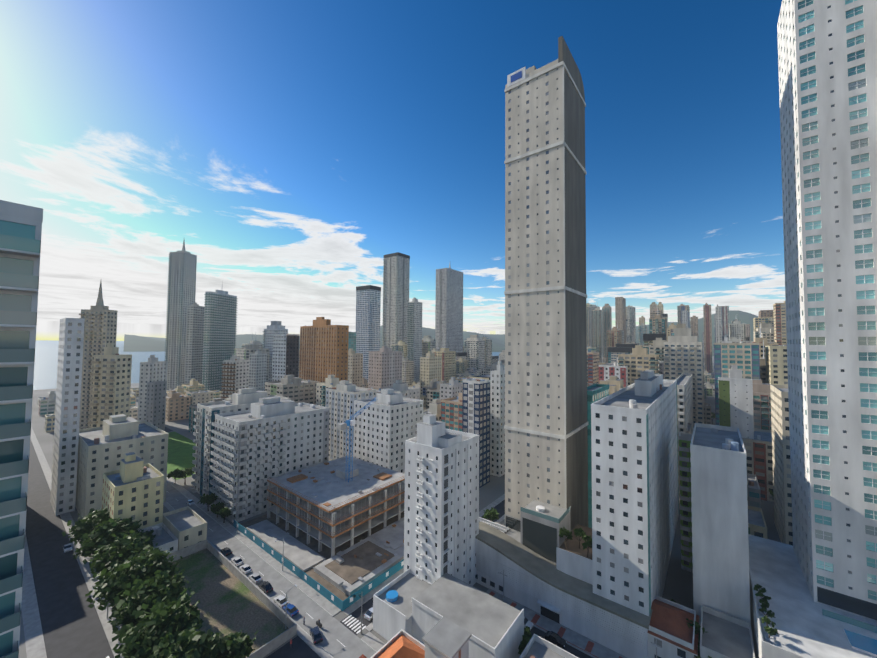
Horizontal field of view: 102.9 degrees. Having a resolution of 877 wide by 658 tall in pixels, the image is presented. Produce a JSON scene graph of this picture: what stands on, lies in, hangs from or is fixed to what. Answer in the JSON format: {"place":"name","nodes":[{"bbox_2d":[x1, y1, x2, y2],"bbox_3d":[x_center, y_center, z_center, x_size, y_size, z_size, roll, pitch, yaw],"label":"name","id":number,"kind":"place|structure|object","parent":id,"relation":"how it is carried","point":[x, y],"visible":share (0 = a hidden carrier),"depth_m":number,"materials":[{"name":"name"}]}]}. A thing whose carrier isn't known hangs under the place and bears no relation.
{"place":"outdoors","nodes":[
{"label":"outdoors","id":0,"kind":"place"},
{"bbox_2d":[163,506,206,549],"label":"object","id":1,"kind":"structure","parent":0,"point":[186,526],"depth_m":109.30,"materials":[{"name":"beige concrete"}]},
{"bbox_2d":[234,333,268,381],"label":"apartment building","id":2,"kind":"structure","parent":0,"point":[244,353],"depth_m":360.10,"materials":[{"name":"grey concrete"}]},
{"bbox_2d":[33,340,499,389],"bbox_3d":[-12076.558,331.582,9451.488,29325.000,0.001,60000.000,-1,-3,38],"label":"sea","id":3,"kind":"structure","parent":0,"point":[46,364],"depth_m":1083.68,"materials":[{"name":"blue"}]},
{"bbox_2d":[0,0,785,340],"label":"sky","id":4,"kind":"structure","parent":0,"point":[292,147],"materials":[{"name":"blue"}]},
{"bbox_2d":[371,629,424,657],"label":"orange roof building walls","id":5,"kind":"structure","parent":0,"point":[394,638],"depth_m":55.59,"materials":[{"name":"paint"}]},
{"bbox_2d":[359,616,471,657],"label":"orange building roofs","id":6,"kind":"structure","parent":5,"relation":"on","point":[444,637],"depth_m":49.56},
{"bbox_2d":[19,356,780,657],"bbox_3d":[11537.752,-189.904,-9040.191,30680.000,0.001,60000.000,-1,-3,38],"label":"ground","id":7,"kind":"structure","parent":0,"point":[678,587],"depth_m":134.48,"materials":[{"name":"grey concrete"}]},
{"bbox_2d":[0,200,42,657],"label":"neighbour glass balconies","id":8,"kind":"structure","parent":7,"relation":"on","point":[20,235],"depth_m":27.18,"materials":[{"name":"glass"}]},
{"bbox_2d":[39,391,55,415],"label":"apartment building","id":9,"kind":"structure","parent":7,"relation":"on","point":[47,405],"depth_m":297.97,"materials":[{"name":"white concrete"}]},
{"bbox_2d":[44,411,54,431],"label":"apartment building","id":10,"kind":"structure","parent":7,"relation":"on","point":[49,422],"depth_m":245.09,"materials":[{"name":"beige concrete"}]},
{"bbox_2d":[51,318,84,515],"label":"building","id":11,"kind":"structure","parent":7,"relation":"on","point":[67,421],"depth_m":131.64,"materials":[{"name":"white concrete"}]},
{"bbox_2d":[79,281,117,429],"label":"tower","id":12,"kind":"structure","parent":7,"relation":"on","point":[100,327],"depth_m":247.07,"materials":[{"name":"beige concrete"}]},
{"bbox_2d":[88,343,131,427],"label":"apartment building","id":13,"kind":"structure","parent":7,"relation":"on","point":[111,381],"depth_m":173.19,"materials":[{"name":"beige concrete"}]},
{"bbox_2d":[75,414,168,518],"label":"apartment building","id":14,"kind":"structure","parent":7,"relation":"on","point":[110,443],"depth_m":133.21,"materials":[{"name":"beige concrete"}]},
{"bbox_2d":[101,452,163,529],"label":"apartment building","id":15,"kind":"structure","parent":7,"relation":"on","point":[133,486],"depth_m":110.64,"materials":[{"name":"clear concrete"}]},
{"bbox_2d":[138,355,166,421],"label":"apartment building","id":16,"kind":"structure","parent":7,"relation":"on","point":[153,369],"depth_m":254.71,"materials":[{"name":"grey concrete"}]},
{"bbox_2d":[138,522,177,552],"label":"shed","id":17,"kind":"structure","parent":7,"relation":"on","point":[165,538],"depth_m":105.84,"materials":[{"name":"grey concrete"}]},
{"bbox_2d":[62,507,258,657],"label":"lot trees","id":18,"kind":"object","parent":7,"relation":"on","point":[139,584],"visible":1,"depth_m":74.41,"materials":[{"name":"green plant"}]},
{"bbox_2d":[165,390,190,420],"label":"apartment building","id":19,"kind":"structure","parent":7,"relation":"on","point":[177,405],"depth_m":284.37,"materials":[{"name":"beige concrete"}]},
{"bbox_2d":[164,240,196,389],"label":"skyscraper","id":20,"kind":"structure","parent":7,"relation":"on","point":[181,285],"depth_m":454.62,"materials":[{"name":"grey glass"}]},
{"bbox_2d":[182,378,204,390],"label":"apartment building","id":21,"kind":"structure","parent":7,"relation":"on","point":[193,385],"depth_m":353.69,"materials":[{"name":"beige concrete"}]},
{"bbox_2d":[185,302,204,383],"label":"building","id":22,"kind":"structure","parent":7,"relation":"on","point":[194,340],"depth_m":412.65,"materials":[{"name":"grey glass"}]},
{"bbox_2d":[186,390,213,404],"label":"apartment building","id":23,"kind":"structure","parent":7,"relation":"on","point":[202,396],"depth_m":307.14,"materials":[{"name":"beige concrete"}]},
{"bbox_2d":[189,398,224,432],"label":"apartment building","id":24,"kind":"structure","parent":7,"relation":"on","point":[192,415],"depth_m":245.75,"materials":[{"name":"grey concrete"}]},
{"bbox_2d":[201,290,237,390],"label":"skyscraper","id":25,"kind":"structure","parent":7,"relation":"on","point":[220,326],"depth_m":404.32,"materials":[{"name":"grey glass"}]},
{"bbox_2d":[221,355,249,399],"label":"building","id":26,"kind":"structure","parent":7,"relation":"on","point":[235,375],"depth_m":287.58,"materials":[{"name":"grey concrete"}]},
{"bbox_2d":[191,388,290,495],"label":"apartment building","id":27,"kind":"structure","parent":7,"relation":"on","point":[241,400],"depth_m":148.74,"materials":[{"name":"clear concrete"}]},
{"bbox_2d":[249,349,266,390],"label":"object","id":28,"kind":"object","parent":7,"relation":"on","point":[257,368],"visible":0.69,"depth_m":339.06,"materials":[{"name":"white concrete"}]},
{"bbox_2d":[209,396,329,522],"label":"apartment building","id":29,"kind":"structure","parent":7,"relation":"on","point":[256,446],"depth_m":135.32,"materials":[{"name":"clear concrete"}]},
{"bbox_2d":[262,321,287,381],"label":"building","id":30,"kind":"structure","parent":7,"relation":"on","point":[275,327],"depth_m":387.25,"materials":[{"name":"white concrete"}]},
{"bbox_2d":[272,333,298,380],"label":"building","id":31,"kind":"structure","parent":7,"relation":"on","point":[285,357],"depth_m":279.20,"materials":[{"name":"grey concrete"}]},
{"bbox_2d":[265,375,318,404],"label":"apartment building","id":32,"kind":"structure","parent":7,"relation":"on","point":[296,389],"depth_m":228.63,"materials":[{"name":"white concrete"}]},
{"bbox_2d":[233,397,404,611],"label":"construction site","id":33,"kind":"object","parent":7,"relation":"on","point":[337,525],"visible":0.9,"depth_m":113.43,"materials":[{"name":"concrete"}]},
{"bbox_2d":[21,392,626,657],"bbox_3d":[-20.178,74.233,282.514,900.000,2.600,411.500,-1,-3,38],"label":"road","id":34,"kind":"structure","parent":7,"relation":"on","point":[61,619],"depth_m":87.54,"materials":[{"name":"grey asphalt"}]},
{"bbox_2d":[145,381,166,430],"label":"apartment building","id":35,"kind":"structure","parent":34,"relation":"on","point":[155,403],"depth_m":226.80,"materials":[{"name":"white concrete"}]},
{"bbox_2d":[62,499,566,648],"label":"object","id":36,"kind":"object","parent":34,"relation":"on","point":[317,637],"visible":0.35,"depth_m":83.63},
{"bbox_2d":[70,507,661,657],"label":"street lamp poles","id":37,"kind":"object","parent":34,"relation":"on","point":[653,644],"visible":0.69,"depth_m":78.83,"materials":[{"name":"metal"}]},
{"bbox_2d":[299,317,348,382],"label":"building","id":38,"kind":"structure","parent":7,"relation":"on","point":[323,348],"depth_m":249.36,"materials":[{"name":"orange concrete"}]},
{"bbox_2d":[316,375,352,406],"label":"apartment building","id":39,"kind":"structure","parent":7,"relation":"on","point":[331,381],"depth_m":219.06,"materials":[{"name":"white concrete"}]},
{"bbox_2d":[326,380,375,458],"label":"apartment building","id":40,"kind":"structure","parent":7,"relation":"on","point":[342,396],"depth_m":190.88,"materials":[{"name":"white concrete"}]},
{"bbox_2d":[348,348,362,386],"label":"apartment building","id":41,"kind":"structure","parent":7,"relation":"on","point":[355,368],"depth_m":332.92,"materials":[{"name":"beige concrete"}]},
{"bbox_2d":[356,285,380,381],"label":"skyscraper","id":42,"kind":"structure","parent":7,"relation":"on","point":[368,302],"depth_m":518.41,"materials":[{"name":"grey glass"}]},
{"bbox_2d":[368,346,401,388],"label":"apartment building","id":43,"kind":"structure","parent":7,"relation":"on","point":[385,366],"depth_m":301.82,"materials":[{"name":"grey concrete"}]},
{"bbox_2d":[353,388,422,482],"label":"white apartment building","id":44,"kind":"structure","parent":7,"relation":"on","point":[386,422],"depth_m":156.46,"materials":[{"name":"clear concrete"}]},
{"bbox_2d":[382,252,409,347],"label":"skyscraper","id":45,"kind":"structure","parent":7,"relation":"on","point":[396,268],"depth_m":649.22,"materials":[{"name":"grey glass"}]},
{"bbox_2d":[391,341,407,357],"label":"apartment building","id":46,"kind":"structure","parent":7,"relation":"on","point":[400,346],"depth_m":548.04,"materials":[{"name":"beige concrete"}]},
{"bbox_2d":[382,380,419,399],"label":"white apartment building","id":47,"kind":"structure","parent":7,"relation":"on","point":[399,386],"depth_m":221.59,"materials":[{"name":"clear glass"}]},
{"bbox_2d":[407,297,421,382],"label":"building","id":48,"kind":"structure","parent":7,"relation":"on","point":[414,334],"depth_m":523.27,"materials":[{"name":"grey concrete"}]},
{"bbox_2d":[420,351,441,394],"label":"apartment building","id":49,"kind":"structure","parent":7,"relation":"on","point":[430,366],"depth_m":333.15,"materials":[{"name":"beige concrete"}]},
{"bbox_2d":[423,399,440,420],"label":"apartment building","id":50,"kind":"structure","parent":7,"relation":"on","point":[435,407],"depth_m":191.48,"materials":[{"name":"white concrete"}]},
{"bbox_2d":[427,381,446,408],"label":"apartment building","id":51,"kind":"structure","parent":7,"relation":"on","point":[433,393],"depth_m":266.47,"materials":[{"name":"grey concrete"}]},
{"bbox_2d":[373,414,523,657],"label":"apartment building","id":52,"kind":"structure","parent":7,"relation":"on","point":[418,608],"depth_m":75.32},
{"bbox_2d":[435,264,462,351],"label":"skyscraper","id":53,"kind":"structure","parent":7,"relation":"on","point":[449,312],"depth_m":715.12,"materials":[{"name":"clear glass"}]},
{"bbox_2d":[440,377,462,399],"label":"apartment building","id":54,"kind":"structure","parent":7,"relation":"on","point":[453,387],"depth_m":242.24,"materials":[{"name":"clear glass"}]},
{"bbox_2d":[441,389,462,430],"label":"apartment building","id":55,"kind":"structure","parent":7,"relation":"on","point":[451,413],"depth_m":177.84,"materials":[{"name":"orange concrete"}]},
{"bbox_2d":[456,357,469,375],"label":"apartment building","id":56,"kind":"structure","parent":7,"relation":"on","point":[462,365],"depth_m":509.49,"materials":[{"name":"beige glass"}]},
{"bbox_2d":[167,412,778,657],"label":"street palm trees","id":57,"kind":"object","parent":7,"relation":"on","point":[219,508],"visible":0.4,"depth_m":87.42,"materials":[{"name":"green plant"}]},
{"bbox_2d":[464,335,484,370],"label":"tower","id":58,"kind":"structure","parent":7,"relation":"on","point":[474,347],"depth_m":546.32,"materials":[{"name":"white concrete"}]},
{"bbox_2d":[462,378,489,487],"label":"apartment building","id":59,"kind":"structure","parent":7,"relation":"on","point":[476,408],"depth_m":159.79,"materials":[{"name":"white concrete"}]},
{"bbox_2d":[482,335,491,366],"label":"tower","id":60,"kind":"structure","parent":7,"relation":"on","point":[488,352],"depth_m":664.56,"materials":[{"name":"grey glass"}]},
{"bbox_2d":[490,361,504,476],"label":"building","id":61,"kind":"structure","parent":7,"relation":"on","point":[497,422],"depth_m":171.56,"materials":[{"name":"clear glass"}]},
{"bbox_2d":[504,36,587,532],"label":"central tower","id":62,"kind":"structure","parent":7,"relation":"on","point":[546,445],"depth_m":105.02,"materials":[{"name":"beige concrete"}]},
{"bbox_2d":[475,500,658,657],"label":"tower podium","id":63,"kind":"object","parent":7,"relation":"on","point":[548,574],"visible":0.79,"depth_m":85.46,"materials":[{"name":"grey concrete"}]},
{"bbox_2d":[587,351,598,386],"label":"apartment building","id":64,"kind":"structure","parent":7,"relation":"on","point":[592,368],"depth_m":294.62,"materials":[{"name":"concrete"}]},
{"bbox_2d":[591,302,604,360],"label":"tower","id":65,"kind":"structure","parent":7,"relation":"on","point":[597,313],"depth_m":651.69,"materials":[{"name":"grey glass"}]},
{"bbox_2d":[587,384,608,527],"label":"building","id":66,"kind":"structure","parent":7,"relation":"on","point":[596,392],"depth_m":121.83,"materials":[{"name":"glass"}]},
{"bbox_2d":[602,304,611,357],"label":"tower","id":67,"kind":"structure","parent":7,"relation":"on","point":[607,314],"depth_m":909.81,"materials":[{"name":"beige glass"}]},
{"bbox_2d":[599,358,627,386],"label":"apartment building","id":68,"kind":"structure","parent":7,"relation":"on","point":[607,370],"depth_m":231.94,"materials":[{"name":"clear glass"}]},
{"bbox_2d":[607,327,621,357],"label":"building","id":69,"kind":"structure","parent":7,"relation":"on","point":[614,336],"depth_m":474.01,"materials":[{"name":"beige concrete"}]},
{"bbox_2d":[606,375,624,390],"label":"apartment building","id":70,"kind":"structure","parent":7,"relation":"on","point":[613,380],"depth_m":188.88,"materials":[{"name":"beige concrete"}]},
{"bbox_2d":[615,297,625,343],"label":"building","id":71,"kind":"structure","parent":7,"relation":"on","point":[620,311],"depth_m":803.69,"materials":[{"name":"beige concrete"}]},
{"bbox_2d":[627,306,635,342],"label":"tower","id":72,"kind":"structure","parent":7,"relation":"on","point":[631,327],"depth_m":969.35,"materials":[{"name":"grey glass"}]},
{"bbox_2d":[591,370,678,615],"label":"apartment building","id":73,"kind":"structure","parent":7,"relation":"on","point":[635,484],"depth_m":77.80,"materials":[{"name":"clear concrete"}]},
{"bbox_2d":[618,345,660,385],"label":"apartment building","id":74,"kind":"structure","parent":7,"relation":"on","point":[638,360],"depth_m":229.94,"materials":[{"name":"beige concrete"}]},
{"bbox_2d":[643,334,665,345],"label":"apartment building","id":75,"kind":"structure","parent":7,"relation":"on","point":[648,339],"depth_m":294.60,"materials":[{"name":"grey concrete"}]},
{"bbox_2d":[643,338,666,360],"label":"apartment building","id":76,"kind":"structure","parent":7,"relation":"on","point":[656,348],"depth_m":275.68,"materials":[{"name":"beige concrete"}]},
{"bbox_2d":[649,315,666,339],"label":"apartment building","id":77,"kind":"structure","parent":7,"relation":"on","point":[657,324],"depth_m":407.03,"materials":[{"name":"grey glass"}]},
{"bbox_2d":[648,595,695,657],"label":"terracotta house walls","id":78,"kind":"structure","parent":7,"relation":"on","point":[667,650],"depth_m":69.33,"materials":[{"name":"white paint"}]},
{"bbox_2d":[647,599,698,655],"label":"terracotta house roof","id":79,"kind":"structure","parent":78,"relation":"on","point":[669,619],"depth_m":71.34,"materials":[{"name":"brown tile"}]},
{"bbox_2d":[663,328,703,424],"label":"tower","id":80,"kind":"structure","parent":7,"relation":"on","point":[683,350],"depth_m":221.92,"materials":[{"name":"beige concrete"}]},
{"bbox_2d":[676,373,693,492],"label":"apartment building","id":81,"kind":"structure","parent":7,"relation":"on","point":[685,398],"depth_m":161.00,"materials":[{"name":"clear glass"}]},
{"bbox_2d":[679,432,692,572],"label":"apartment building","id":82,"kind":"structure","parent":7,"relation":"on","point":[685,500],"depth_m":101.36,"materials":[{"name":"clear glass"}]},
{"bbox_2d":[704,403,710,424],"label":"apartment building","id":83,"kind":"structure","parent":7,"relation":"on","point":[707,413],"depth_m":241.64,"materials":[{"name":"grey concrete"}]},
{"bbox_2d":[715,304,721,342],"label":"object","id":84,"kind":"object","parent":7,"relation":"on","point":[718,326],"visible":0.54,"depth_m":623.42,"materials":[{"name":"grey concrete"}]},
{"bbox_2d":[690,423,750,628],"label":"slim building","id":85,"kind":"structure","parent":7,"relation":"on","point":[720,550],"depth_m":75.61,"materials":[{"name":"grey concrete"}]},
{"bbox_2d":[719,306,728,335],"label":"tower","id":86,"kind":"structure","parent":7,"relation":"on","point":[725,318],"depth_m":902.50,"materials":[{"name":"grey concrete"}]},
{"bbox_2d":[700,605,754,657],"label":"building","id":87,"kind":"structure","parent":7,"relation":"on","point":[726,636],"depth_m":68.91,"materials":[{"name":"grey concrete"}]},
{"bbox_2d":[718,365,753,438],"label":"building","id":88,"kind":"structure","parent":7,"relation":"on","point":[735,399],"depth_m":157.78,"materials":[{"name":"white concrete"}]},
{"bbox_2d":[729,321,745,340],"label":"apartment building","id":89,"kind":"structure","parent":7,"relation":"on","point":[737,329],"depth_m":528.25,"materials":[{"name":"grey concrete"}]},
{"bbox_2d":[747,473,760,507],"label":"building","id":90,"kind":"structure","parent":7,"relation":"on","point":[753,494],"depth_m":125.32,"materials":[{"name":"grey glass"}]},
{"bbox_2d":[748,506,766,538],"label":"building","id":91,"kind":"structure","parent":7,"relation":"on","point":[757,526],"depth_m":108.17,"materials":[{"name":"grey concrete"}]},
{"bbox_2d":[742,429,773,501],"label":"apartment building","id":92,"kind":"structure","parent":7,"relation":"on","point":[758,449],"depth_m":147.22,"materials":[{"name":"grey concrete"}]},
{"bbox_2d":[752,379,771,430],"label":"apartment building","id":93,"kind":"structure","parent":7,"relation":"on","point":[762,405],"depth_m":170.84,"materials":[{"name":"grey concrete"}]},
{"bbox_2d":[760,340,765,382],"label":"building","id":94,"kind":"structure","parent":7,"relation":"on","point":[763,369],"depth_m":211.00,"materials":[{"name":"grey concrete"}]},
{"bbox_2d":[753,323,773,339],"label":"apartment building","id":95,"kind":"structure","parent":7,"relation":"on","point":[766,327],"depth_m":385.78,"materials":[{"name":"grey concrete"}]},
{"bbox_2d":[753,317,773,330],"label":"apartment building","id":96,"kind":"structure","parent":7,"relation":"on","point":[757,322],"depth_m":443.63,"materials":[{"name":"beige concrete"}]},
{"bbox_2d":[754,327,778,357],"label":"apartment building","id":97,"kind":"structure","parent":7,"relation":"on","point":[759,340],"depth_m":236.62,"materials":[{"name":"beige concrete"}]},
{"bbox_2d":[770,384,792,545],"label":"high-rise building","id":98,"kind":"structure","parent":7,"relation":"on","point":[781,460],"depth_m":111.47,"materials":[{"name":"beige concrete"}]},
{"bbox_2d":[748,0,876,657],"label":"tower","id":99,"kind":"structure","parent":7,"relation":"on","point":[817,580],"depth_m":69.64,"materials":[{"name":"white concrete"}]},
{"bbox_2d":[402,349,413,386],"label":"apartment building","id":100,"kind":"structure","parent":0,"point":[407,371],"depth_m":475.19,"materials":[{"name":"grey concrete"}]},
{"bbox_2d":[124,310,757,355],"bbox_3d":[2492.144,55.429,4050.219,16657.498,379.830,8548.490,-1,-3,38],"label":"hills","id":101,"kind":"structure","parent":0,"point":[134,343],"depth_m":2866.69,"materials":[{"name":"green plant"}]},
{"bbox_2d":[404,428,478,585],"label":"white building","id":102,"kind":"structure","parent":0,"point":[414,450],"depth_m":87.81,"materials":[{"name":"clear concrete"}]},
{"bbox_2d":[433,347,455,382],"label":"tower","id":103,"kind":"structure","parent":0,"point":[448,371],"depth_m":411.18,"materials":[{"name":"beige concrete"}]},
{"bbox_2d":[519,634,577,657],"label":"building","id":104,"kind":"structure","parent":0,"point":[537,646],"depth_m":65.18,"materials":[{"name":"grey concrete"}]},
{"bbox_2d":[608,347,632,362],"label":"building","id":105,"kind":"structure","parent":0,"point":[613,352],"depth_m":408.65,"materials":[{"name":"grey concrete"}]},
{"bbox_2d":[690,316,698,341],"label":"tower","id":106,"kind":"structure","parent":0,"point":[694,324],"depth_m":906.30,"materials":[{"name":"grey concrete"}]},
{"bbox_2d":[703,303,712,372],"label":"tower","id":107,"kind":"structure","parent":0,"point":[707,338],"depth_m":823.06,"materials":[{"name":"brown concrete"}]},
{"bbox_2d":[714,342,759,424],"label":"office building","id":108,"kind":"structure","parent":0,"point":[744,357],"depth_m":203.74,"materials":[{"name":"beige glass"}]},
{"bbox_2d":[765,345,787,384],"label":"apartment building","id":109,"kind":"structure","parent":0,"point":[776,366],"depth_m":188.53,"materials":[{"name":"beige concrete"}]},
{"bbox_2d":[773,301,786,344],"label":"apartment building","id":110,"kind":"structure","parent":0,"point":[779,315],"depth_m":324.44,"materials":[{"name":"beige concrete"}]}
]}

